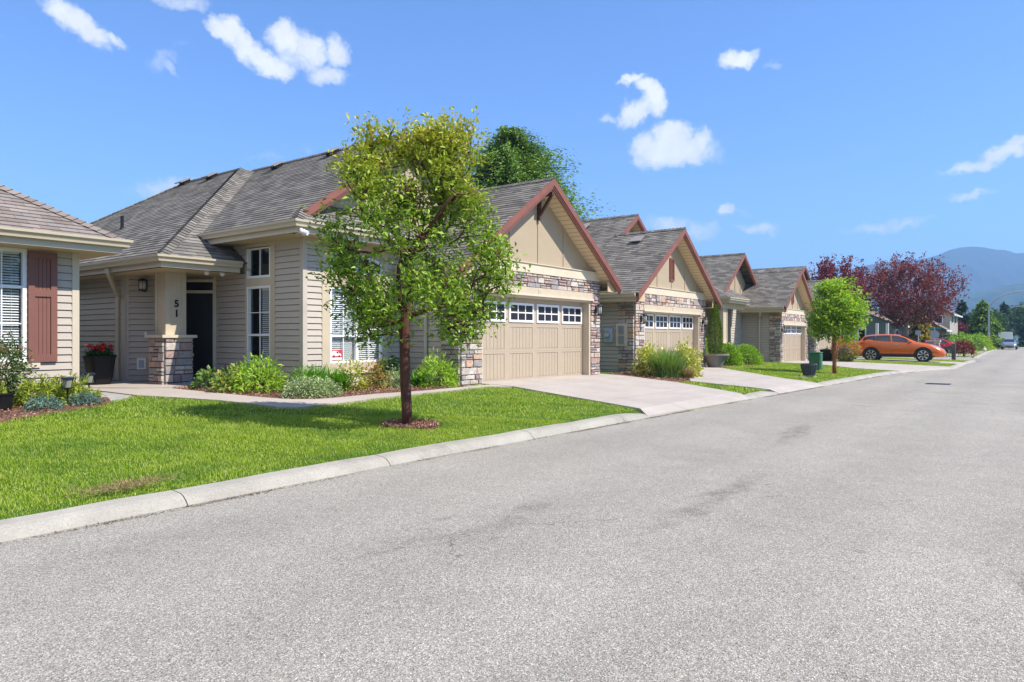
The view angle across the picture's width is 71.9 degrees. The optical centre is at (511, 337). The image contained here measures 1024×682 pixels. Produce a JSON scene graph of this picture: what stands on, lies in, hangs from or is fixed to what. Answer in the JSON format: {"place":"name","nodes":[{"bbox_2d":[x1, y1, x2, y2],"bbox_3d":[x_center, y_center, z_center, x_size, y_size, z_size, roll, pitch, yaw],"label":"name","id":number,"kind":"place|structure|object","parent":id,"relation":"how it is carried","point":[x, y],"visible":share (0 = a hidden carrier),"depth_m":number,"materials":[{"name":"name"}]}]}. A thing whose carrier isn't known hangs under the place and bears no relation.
{"place":"outdoors","nodes":[
{"label":"outdoors","id":0,"kind":"place"},
{"bbox_2d":[90,384,511,408],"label":"walkway","id":1,"kind":"structure","parent":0,"point":[276,403],"depth_m":13.29,"materials":[{"name":"concrete"}]},
{"bbox_2d":[0,345,1018,519],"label":"lawn","id":2,"kind":"structure","parent":0,"point":[341,438],"depth_m":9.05,"materials":[{"name":"plant"}]},
{"bbox_2d":[0,396,110,422],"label":"mulch bed","id":3,"kind":"object","parent":2,"relation":"on","point":[7,416],"visible":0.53,"depth_m":10.72,"materials":[{"name":"brown wood"}]},
{"bbox_2d":[0,392,14,409],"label":"nursery pot","id":4,"kind":"object","parent":3,"relation":"on","point":[6,400],"visible":0.98,"depth_m":10.74,"materials":[{"name":"black plastic"}]},
{"bbox_2d":[0,326,39,393],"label":"rose bush","id":5,"kind":"object","parent":3,"relation":"on","point":[12,378],"visible":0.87,"depth_m":11.33,"materials":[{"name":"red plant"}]},
{"bbox_2d":[21,391,67,411],"bbox_3d":[-7.181,0.984,10.866,0.496,0.352,0.641,0,0,37],"label":"blue spruce","id":6,"kind":"object","parent":3,"relation":"on","point":[40,400],"visible":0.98,"depth_m":10.77,"materials":[{"name":"plant"}]},
{"bbox_2d":[12,373,80,407],"bbox_3d":[-7.615,0.911,11.417,1.026,0.715,1.137,0,0,37],"label":"shrub","id":7,"kind":"object","parent":3,"relation":"on","point":[24,393],"visible":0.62,"depth_m":11.30,"materials":[{"name":"green plant"}]},
{"bbox_2d":[61,377,73,405],"bbox_3d":[-7.154,0.893,11.366,0.192,0.540,0.192,0,0,37],"label":"garden lamp","id":8,"kind":"object","parent":3,"relation":"on","point":[67,383],"visible":0.98,"depth_m":11.32,"materials":[{"name":"black metal"}]},
{"bbox_2d":[44,370,103,404],"bbox_3d":[-7.364,0.896,11.789,0.916,0.737,0.991,0,0,-17],"label":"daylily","id":9,"kind":"object","parent":3,"relation":"on","point":[82,389],"visible":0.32,"depth_m":11.76,"materials":[{"name":"green plant"}]},
{"bbox_2d":[69,391,102,406],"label":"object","id":10,"kind":"object","parent":3,"relation":"on","point":[90,396],"visible":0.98,"depth_m":11.53,"materials":[{"name":"green plant"}]},
{"bbox_2d":[83,372,94,390],"bbox_3d":[-7.342,0.876,12.254,0.192,0.550,0.192,0,0,37],"label":"garden lamp","id":11,"kind":"object","parent":3,"relation":"on","point":[90,378],"visible":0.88,"depth_m":12.21,"materials":[{"name":"black metal"}]},
{"bbox_2d":[0,184,132,395],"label":"house","id":12,"kind":"structure","parent":2,"relation":"on","point":[44,248],"depth_m":12.47,"materials":[{"name":"beige"}]},
{"bbox_2d":[0,247,26,361],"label":"window","id":13,"kind":"structure","parent":12,"relation":"in","point":[13,261],"depth_m":12.22,"materials":[{"name":"white plastic"}]},
{"bbox_2d":[96,391,131,401],"bbox_3d":[-9.450,1.098,14.530,6.500,0.093,0.740,0,0,37],"label":"gravel strip","id":14,"kind":"object","parent":2,"relation":"on","point":[112,396],"visible":0.16,"depth_m":13.09,"materials":[{"name":"grey gravel"}]},
{"bbox_2d":[38,470,191,501],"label":"grass clippings","id":15,"kind":"object","parent":2,"relation":"on","point":[129,482],"depth_m":6.15,"materials":[{"name":"beige plant"}]},
{"bbox_2d":[77,378,209,387],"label":"porch slab","id":16,"kind":"structure","parent":2,"relation":"on","point":[129,384],"depth_m":15.32,"materials":[{"name":"concrete"}]},
{"bbox_2d":[82,341,116,384],"bbox_3d":[-9.188,0.547,15.725,0.654,0.966,0.623,0,0,25],"label":"flower planter","id":17,"kind":"object","parent":16,"relation":"on","point":[99,360],"visible":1,"depth_m":15.56,"materials":[{"name":"black plastic"}]},
{"bbox_2d":[0,384,635,429],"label":"grass","id":18,"kind":"structure","parent":2,"relation":"on","point":[494,397],"depth_m":12.00,"materials":[{"name":"green plant"}]},
{"bbox_2d":[173,383,465,398],"bbox_3d":[-4.105,1.121,15.673,4.220,0.131,4.950,0,0,37],"label":"mulch bed","id":19,"kind":"object","parent":2,"relation":"on","point":[347,392],"visible":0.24,"depth_m":14.37,"materials":[{"name":"brown wood"}]},
{"bbox_2d":[188,365,222,389],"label":"hydrangea","id":20,"kind":"object","parent":19,"relation":"on","point":[204,378],"visible":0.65,"depth_m":14.76,"materials":[{"name":"green plant"}]},
{"bbox_2d":[211,361,259,393],"bbox_3d":[-5.589,0.854,14.313,0.990,0.766,0.915,0,0,-16],"label":"rhododendron","id":21,"kind":"object","parent":19,"relation":"on","point":[223,379],"visible":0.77,"depth_m":14.13,"materials":[{"name":"green plant"}]},
{"bbox_2d":[227,350,289,392],"bbox_3d":[-5.192,0.745,14.444,1.330,1.030,1.359,0,0,37],"label":"lily","id":22,"kind":"object","parent":19,"relation":"on","point":[274,383],"visible":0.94,"depth_m":14.28,"materials":[{"name":"green plant"}]},
{"bbox_2d":[248,364,273,386],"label":"fern","id":23,"kind":"object","parent":19,"relation":"on","point":[260,377],"visible":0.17,"depth_m":15.54,"materials":[{"name":"green plant"}]},
{"bbox_2d":[287,364,315,390],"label":"rose bush","id":24,"kind":"object","parent":19,"relation":"on","point":[299,372],"visible":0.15,"depth_m":14.59,"materials":[{"name":"green plant"}]},
{"bbox_2d":[280,374,330,398],"bbox_3d":[-3.909,0.925,13.353,0.891,0.497,1.011,0,0,37],"label":"catmint","id":25,"kind":"object","parent":19,"relation":"on","point":[303,382],"visible":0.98,"depth_m":13.24,"materials":[{"name":"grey plant"}]},
{"bbox_2d":[280,363,342,390],"bbox_3d":[-4.036,0.794,14.401,1.556,0.660,1.549,0,0,-35],"label":"daylily","id":26,"kind":"object","parent":19,"relation":"on","point":[317,373],"visible":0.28,"depth_m":14.25,"materials":[{"name":"green plant"}]},
{"bbox_2d":[304,376,342,397],"bbox_3d":[-3.616,0.948,13.636,0.722,0.460,0.762,0,0,37],"label":"catmint","id":27,"kind":"object","parent":19,"relation":"on","point":[330,383],"visible":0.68,"depth_m":13.53,"materials":[{"name":"green plant"}]},
{"bbox_2d":[319,363,360,391],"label":"daylily","id":28,"kind":"object","parent":19,"relation":"on","point":[341,380],"visible":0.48,"depth_m":14.65,"materials":[{"name":"green plant"}]},
{"bbox_2d":[335,351,375,390],"bbox_3d":[-3.414,0.745,15.071,0.819,0.956,0.918,0,0,37],"label":"spirea","id":29,"kind":"object","parent":19,"relation":"on","point":[360,383],"visible":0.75,"depth_m":15.03,"materials":[{"name":"yellow plant"}]},
{"bbox_2d":[360,353,392,389],"bbox_3d":[-2.936,0.760,15.472,0.824,0.857,0.729,0,0,-17],"label":"rose bush","id":30,"kind":"object","parent":19,"relation":"on","point":[374,369],"visible":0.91,"depth_m":15.45,"materials":[{"name":"green plant"}]},
{"bbox_2d":[372,354,410,385],"bbox_3d":[-2.879,0.792,16.604,0.812,0.854,1.067,0,0,37],"label":"fern","id":31,"kind":"object","parent":19,"relation":"on","point":[393,361],"visible":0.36,"depth_m":16.53,"materials":[{"name":"green plant"}]},
{"bbox_2d":[379,364,412,388],"bbox_3d":[-2.606,0.875,15.780,0.698,0.576,0.780,0,0,37],"label":"catmint","id":32,"kind":"object","parent":19,"relation":"on","point":[394,379],"visible":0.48,"depth_m":15.69,"materials":[{"name":"green plant"}]},
{"bbox_2d":[411,369,431,386],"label":"agapanthus","id":33,"kind":"object","parent":19,"relation":"on","point":[415,380],"visible":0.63,"depth_m":16.09,"materials":[{"name":"green plant"}]},
{"bbox_2d":[415,347,460,387],"bbox_3d":[-1.738,0.749,16.346,1.221,1.129,1.298,0,0,37],"label":"bush","id":34,"kind":"object","parent":19,"relation":"on","point":[441,366],"visible":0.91,"depth_m":16.20,"materials":[{"name":"green plant"}]},
{"bbox_2d":[79,127,621,386],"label":"house","id":35,"kind":"structure","parent":2,"relation":"on","point":[212,270],"depth_m":17.05,"materials":[{"name":"beige"}]},
{"bbox_2d":[186,293,212,376],"bbox_3d":[-7.735,-0.065,17.112,0.980,2.030,0.032,0,0,-8],"label":"front door","id":36,"kind":"structure","parent":35,"relation":"in","point":[199,307],"depth_m":17.12,"materials":[{"name":"black wood"}]},
{"bbox_2d":[186,282,212,289],"bbox_3d":[-7.731,-1.250,17.089,0.980,0.200,0.020,0,0,-8],"label":"transom window","id":37,"kind":"structure","parent":35,"relation":"in","point":[189,285],"depth_m":17.10,"materials":[{"name":"black glass"}]},
{"bbox_2d":[247,246,269,278],"bbox_3d":[-5.607,-1.720,16.258,1.310,1.100,0.522,0,0,37],"label":"window","id":38,"kind":"structure","parent":35,"relation":"in","point":[258,259],"depth_m":16.53,"materials":[{"name":"white plastic"}]},
{"bbox_2d":[247,285,269,362],"bbox_3d":[-5.607,-0.305,16.258,1.310,2.150,0.522,0,0,37],"label":"window","id":39,"kind":"structure","parent":35,"relation":"in","point":[258,297],"depth_m":16.34,"materials":[{"name":"white plastic"}]},
{"bbox_2d":[330,287,381,362],"bbox_3d":[-3.779,-0.295,16.446,0.522,2.110,1.960,0,0,37],"label":"window","id":40,"kind":"structure","parent":35,"relation":"in","point":[340,348],"depth_m":16.27,"materials":[{"name":"white plastic"}]},
{"bbox_2d":[330,257,382,275],"bbox_3d":[-3.697,-1.705,16.385,0.365,0.690,1.680,0,0,37],"label":"arched window","id":41,"kind":"structure","parent":35,"relation":"in","point":[376,263],"depth_m":16.80,"materials":[{"name":"white plastic"}]},
{"bbox_2d":[483,295,582,381],"bbox_3d":[0.618,0.036,19.483,0.080,2.252,5.100,0,0,37],"label":"garage door","id":42,"kind":"structure","parent":35,"relation":"in","point":[539,338],"depth_m":19.42,"materials":[{"name":"paint"}]},
{"bbox_2d":[378,420,439,430],"bbox_3d":[-1.452,1.301,10.392,0.890,0.102,0.911,0,0,37],"label":"mulch ring","id":43,"kind":"object","parent":2,"relation":"on","point":[380,425],"visible":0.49,"depth_m":10.14,"materials":[{"name":"brown wood"}]},
{"bbox_2d":[381,418,442,427],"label":"bark chips","id":44,"kind":"object","parent":43,"relation":"on","point":[415,421],"visible":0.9,"depth_m":10.35,"materials":[{"name":"brown wood"}]},
{"bbox_2d":[300,105,530,423],"bbox_3d":[-1.364,-1.017,10.403,2.973,4.712,3.037,0,0,37],"label":"maple tree","id":45,"kind":"object","parent":2,"relation":"on","point":[438,160],"visible":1,"depth_m":10.09,"materials":[{"name":"green plant"}]},
{"bbox_2d":[462,125,615,219],"bbox_3d":[-0.050,-4.797,39.048,17.419,13.534,16.226,0,0,0],"label":"conifer tree","id":46,"kind":"object","parent":2,"relation":"on","point":[513,156],"visible":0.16,"depth_m":37.40,"materials":[{"name":"green plant"}]},
{"bbox_2d":[607,371,690,382],"bbox_3d":[4.487,1.217,21.891,3.000,0.168,3.300,0,0,37],"label":"mulch bed","id":47,"kind":"object","parent":2,"relation":"on","point":[687,380],"visible":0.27,"depth_m":20.87,"materials":[{"name":"brown wood"}]},
{"bbox_2d":[627,340,666,376],"bbox_3d":[4.374,0.679,22.151,1.335,1.231,1.210,0,0,-29],"label":"euonymus","id":48,"kind":"object","parent":47,"relation":"on","point":[645,371],"visible":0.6,"depth_m":21.97,"materials":[{"name":"yellow plant"}]},
{"bbox_2d":[637,344,695,377],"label":"fountain grass","id":49,"kind":"object","parent":47,"relation":"on","point":[664,364],"depth_m":21.29,"materials":[{"name":"green plant"}]},
{"bbox_2d":[673,336,704,376],"bbox_3d":[5.565,0.628,22.455,1.218,1.423,1.387,0,0,37],"label":"euonymus","id":50,"kind":"object","parent":47,"relation":"on","point":[687,350],"visible":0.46,"depth_m":22.27,"materials":[{"name":"yellow plant"}]},
{"bbox_2d":[679,365,701,377],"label":"dry grass","id":51,"kind":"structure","parent":47,"relation":"on","point":[688,372],"depth_m":21.36,"materials":[{"name":"beige plant"}]},
{"bbox_2d":[581,214,721,371],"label":"house","id":52,"kind":"structure","parent":2,"relation":"on","point":[667,296],"depth_m":25.99,"materials":[{"name":"beige"}]},
{"bbox_2d":[645,313,692,367],"bbox_3d":[5.847,0.116,26.524,0.080,2.252,4.840,0,0,37],"label":"garage door","id":53,"kind":"structure","parent":52,"relation":"in","point":[666,330],"depth_m":26.55,"materials":[{"name":"paint"}]},
{"bbox_2d":[705,363,765,367],"bbox_3d":[9.916,1.257,32.807,2.400,0.181,8.500,0,0,37],"label":"mulch bed","id":54,"kind":"object","parent":2,"relation":"on","point":[735,365],"visible":0.14,"depth_m":31.89,"materials":[{"name":"brown wood"}]},
{"bbox_2d":[722,341,744,365],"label":"boxwood","id":55,"kind":"object","parent":54,"relation":"on","point":[730,348],"visible":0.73,"depth_m":31.73,"materials":[{"name":"green plant"}]},
{"bbox_2d":[727,343,763,364],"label":"boxwood","id":56,"kind":"object","parent":54,"relation":"on","point":[755,353],"visible":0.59,"depth_m":33.94,"materials":[{"name":"green plant"}]},
{"bbox_2d":[699,253,815,362],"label":"house","id":57,"kind":"structure","parent":2,"relation":"on","point":[763,313],"depth_m":38.23,"materials":[{"name":"beige"}]},
{"bbox_2d":[784,326,800,361],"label":"garage door","id":58,"kind":"structure","parent":57,"relation":"in","point":[792,337],"depth_m":40.07,"materials":[{"name":"paint"}]},
{"bbox_2d":[752,266,837,360],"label":"house","id":59,"kind":"structure","parent":2,"relation":"on","point":[814,347],"depth_m":46.09,"materials":[{"name":"beige"}]},
{"bbox_2d":[819,332,831,351],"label":"garage door","id":60,"kind":"structure","parent":59,"relation":"in","point":[823,344],"depth_m":46.12,"materials":[{"name":"paint"}]},
{"bbox_2d":[808,352,822,370],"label":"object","id":61,"kind":"object","parent":2,"relation":"on","point":[815,357],"visible":0.84,"depth_m":29.08,"materials":[{"name":"green plastic"}]},
{"bbox_2d":[676,356,968,393],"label":"grass","id":62,"kind":"structure","parent":2,"relation":"on","point":[789,371],"depth_m":28.54,"materials":[{"name":"green plant"}]},
{"bbox_2d":[819,346,831,360],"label":"square pot","id":63,"kind":"object","parent":2,"relation":"on","point":[827,354],"visible":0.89,"depth_m":41.74,"materials":[{"name":"black plastic"}]},
{"bbox_2d":[804,273,872,372],"bbox_3d":[12.597,-0.530,27.234,2.578,3.928,2.485,0,0,37],"label":"maple tree","id":64,"kind":"object","parent":2,"relation":"on","point":[837,311],"visible":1,"depth_m":26.86,"materials":[{"name":"green plant"}]},
{"bbox_2d":[807,254,877,303],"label":"plum tree","id":65,"kind":"object","parent":2,"relation":"on","point":[822,272],"visible":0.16,"depth_m":78.45,"materials":[{"name":"purple plant"}]},
{"bbox_2d":[830,335,861,361],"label":"photinia","id":66,"kind":"object","parent":2,"relation":"on","point":[841,357],"visible":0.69,"depth_m":40.64,"materials":[{"name":"orange plant"}]},
{"bbox_2d":[839,308,910,339],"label":"house","id":67,"kind":"structure","parent":2,"relation":"on","point":[875,325],"depth_m":70.00,"materials":[{"name":"grey"}]},
{"bbox_2d":[857,327,865,339],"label":"window","id":68,"kind":"structure","parent":67,"relation":"in","point":[863,332],"depth_m":70.57,"materials":[{"name":"white plastic"}]},
{"bbox_2d":[848,251,971,336],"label":"plum tree","id":69,"kind":"object","parent":2,"relation":"on","point":[887,296],"visible":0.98,"depth_m":60.48,"materials":[{"name":"purple plant"}]},
{"bbox_2d":[909,311,932,342],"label":"golden cypress","id":70,"kind":"object","parent":2,"relation":"on","point":[924,335],"visible":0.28,"depth_m":73.50,"materials":[{"name":"yellow plant"}]},
{"bbox_2d":[892,299,962,336],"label":"house","id":71,"kind":"structure","parent":2,"relation":"on","point":[950,322],"depth_m":96.67,"materials":[{"name":"beige"}]},
{"bbox_2d":[858,347,999,357],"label":"grass","id":72,"kind":"structure","parent":2,"relation":"on","point":[975,354],"depth_m":63.57,"materials":[{"name":"green plant"}]},
{"bbox_2d":[928,327,940,344],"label":"street sign","id":73,"kind":"object","parent":2,"relation":"on","point":[934,334],"visible":0.91,"depth_m":57.92,"materials":[{"name":"grey metal"}]},
{"bbox_2d":[926,318,951,338],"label":"house","id":74,"kind":"structure","parent":2,"relation":"on","point":[943,330],"depth_m":90.25,"materials":[{"name":"brown"}]},
{"bbox_2d":[923,339,960,352],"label":"parked car","id":75,"kind":"object","parent":2,"relation":"on","point":[945,343],"visible":0.23,"depth_m":67.41,"materials":[{"name":"red paint"}]},
{"bbox_2d":[941,344,955,359],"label":"wooden post","id":76,"kind":"object","parent":2,"relation":"on","point":[953,348],"visible":0.53,"depth_m":48.30,"materials":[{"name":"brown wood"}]},
{"bbox_2d":[945,331,978,350],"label":"rounded shrub","id":77,"kind":"object","parent":2,"relation":"on","point":[955,337],"visible":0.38,"depth_m":78.19,"materials":[{"name":"green plant"}]},
{"bbox_2d":[955,299,969,333],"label":"conifer tree","id":78,"kind":"object","parent":2,"relation":"on","point":[960,309],"visible":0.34,"depth_m":112.09,"materials":[{"name":"green plant"}]},
{"bbox_2d":[950,339,976,355],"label":"acer shrub","id":79,"kind":"object","parent":2,"relation":"on","point":[966,343],"visible":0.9,"depth_m":57.24,"materials":[{"name":"red plant"}]},
{"bbox_2d":[958,321,970,334],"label":"red maple","id":80,"kind":"object","parent":2,"relation":"on","point":[961,325],"visible":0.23,"depth_m":107.13,"materials":[{"name":"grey plant"}]},
{"bbox_2d":[969,336,984,350],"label":"rounded shrub","id":81,"kind":"object","parent":2,"relation":"on","point":[980,346],"visible":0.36,"depth_m":81.20,"materials":[{"name":"green plant"}]},
{"bbox_2d":[970,332,995,350],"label":"rounded shrub","id":82,"kind":"object","parent":2,"relation":"on","point":[982,337],"visible":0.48,"depth_m":84.19,"materials":[{"name":"green plant"}]},
{"bbox_2d":[963,306,1009,335],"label":"broadleaf tree","id":83,"kind":"object","parent":2,"relation":"on","point":[1002,319],"visible":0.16,"depth_m":160.59,"materials":[{"name":"green plant"}]},
{"bbox_2d":[964,299,1022,348],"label":"cedar tree","id":84,"kind":"object","parent":2,"relation":"on","point":[979,319],"visible":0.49,"depth_m":107.60,"materials":[{"name":"green plant"}]},
{"bbox_2d":[988,291,1023,337],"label":"street lamp","id":85,"kind":"object","parent":2,"relation":"on","point":[990,307],"visible":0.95,"depth_m":99.82,"materials":[{"name":"grey metal"}]},
{"bbox_2d":[998,301,1017,343],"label":"conifer tree","id":86,"kind":"object","parent":2,"relation":"on","point":[1003,306],"visible":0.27,"depth_m":168.39,"materials":[{"name":"green plant"}]},
{"bbox_2d":[0,347,1023,681],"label":"road","id":87,"kind":"structure","parent":0,"point":[864,531],"depth_m":4.51,"materials":[{"name":"grey asphalt"}]},
{"bbox_2d":[0,413,659,543],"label":"kerb","id":88,"kind":"structure","parent":87,"relation":"on","point":[39,524],"depth_m":6.66,"materials":[{"name":"concrete"}]},
{"bbox_2d":[0,372,911,543],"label":"gutter litter","id":89,"kind":"object","parent":87,"relation":"on","point":[251,494],"visible":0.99,"depth_m":6.83,"materials":[{"name":"brown plant"}]},
{"bbox_2d":[744,391,782,398],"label":"kerb","id":90,"kind":"structure","parent":87,"relation":"on","point":[758,394],"depth_m":17.43,"materials":[{"name":"concrete"}]},
{"bbox_2d":[819,371,908,386],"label":"kerb","id":91,"kind":"structure","parent":87,"relation":"on","point":[841,380],"depth_m":25.11,"materials":[{"name":"concrete"}]},
{"bbox_2d":[1000,339,1018,349],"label":"parked car","id":92,"kind":"object","parent":87,"relation":"on","point":[1008,343],"visible":0.98,"depth_m":95.95,"materials":[{"name":"grey paint"}]},
{"bbox_2d":[0,0,1023,278],"label":"sky","id":93,"kind":"structure","parent":0,"point":[778,133],"materials":[{"name":"blue"}]},
{"bbox_2d":[483,374,750,415],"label":"driveway","id":94,"kind":"structure","parent":0,"point":[650,397],"depth_m":16.46,"materials":[{"name":"concrete"}]},
{"bbox_2d":[634,367,823,393],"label":"driveway","id":95,"kind":"structure","parent":0,"point":[723,376],"depth_m":21.19,"materials":[{"name":"concrete"}]},
{"bbox_2d":[703,353,728,367],"bbox_3d":[8.278,0.919,28.791,1.120,0.560,1.120,0,0,37],"label":"concrete planter","id":96,"kind":"object","parent":95,"relation":"on","point":[715,360],"visible":0.81,"depth_m":28.47,"materials":[{"name":"grey concrete"}]},
{"bbox_2d":[706,303,722,353],"bbox_3d":[8.285,-0.342,28.792,0.690,2.183,0.673,0,0,37],"label":"column cedar","id":97,"kind":"object","parent":96,"relation":"in","point":[717,349],"depth_m":28.67,"materials":[{"name":"green plant"}]},
{"bbox_2d":[781,361,954,371],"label":"driveway","id":98,"kind":"structure","parent":0,"point":[895,367],"depth_m":35.10,"materials":[{"name":"concrete"}]},
{"bbox_2d":[837,358,967,364],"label":"driveway","id":99,"kind":"structure","parent":0,"point":[962,363],"depth_m":44.13,"materials":[{"name":"concrete"}]},
{"bbox_2d":[857,334,946,361],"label":"parked car","id":100,"kind":"object","parent":99,"relation":"on","point":[876,346],"visible":0.97,"depth_m":43.76,"materials":[{"name":"orange paint"}]},
{"bbox_2d":[857,356,981,360],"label":"side road","id":101,"kind":"structure","parent":0,"point":[974,359],"depth_m":53.66,"materials":[{"name":"concrete"}]},
{"bbox_2d":[851,247,1023,312],"bbox_3d":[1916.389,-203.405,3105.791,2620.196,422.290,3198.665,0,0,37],"label":"mountain","id":102,"kind":"structure","parent":0,"point":[988,268],"depth_m":2976.11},
{"bbox_2d":[944,283,1023,338],"bbox_3d":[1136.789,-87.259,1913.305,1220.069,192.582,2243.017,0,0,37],"label":"foothill","id":103,"kind":"structure","parent":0,"point":[990,296],"depth_m":1866.03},
{"bbox_3d":[10.149,1.364,24.718,0.920,0.065,1.090,0,0,37],"label":"paving slab","id":104,"kind":"object","parent":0,"visible":0},
{"bbox_2d":[800,363,817,375],"bbox_3d":[10.337,1.097,24.586,0.573,0.420,0.572,0,0,37],"label":"ribbed pot","id":105,"kind":"object","parent":104,"relation":"on","point":[808,369],"visible":1,"depth_m":24.41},
{"label":"ground","id":106,"kind":"structure","parent":0,"visible":0},
{"bbox_2d":[1009,302,1023,336],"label":"broadleaf tree","id":107,"kind":"object","parent":106,"relation":"on","point":[1017,318],"visible":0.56,"depth_m":172.42,"materials":[{"name":"green plant"}]},
{"bbox_2d":[1017,325,1023,346],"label":"hedge cedar","id":108,"kind":"object","parent":106,"relation":"on","point":[1021,339],"visible":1,"depth_m":139.25,"materials":[{"name":"green plant"}]},
{"label":"cross road","id":109,"kind":"structure","parent":0,"visible":0},
{"bbox_2d":[998,332,1012,341],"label":"box truck","id":110,"kind":"object","parent":109,"relation":"on","point":[1006,335],"visible":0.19,"depth_m":118.57,"materials":[{"name":"white paint"}]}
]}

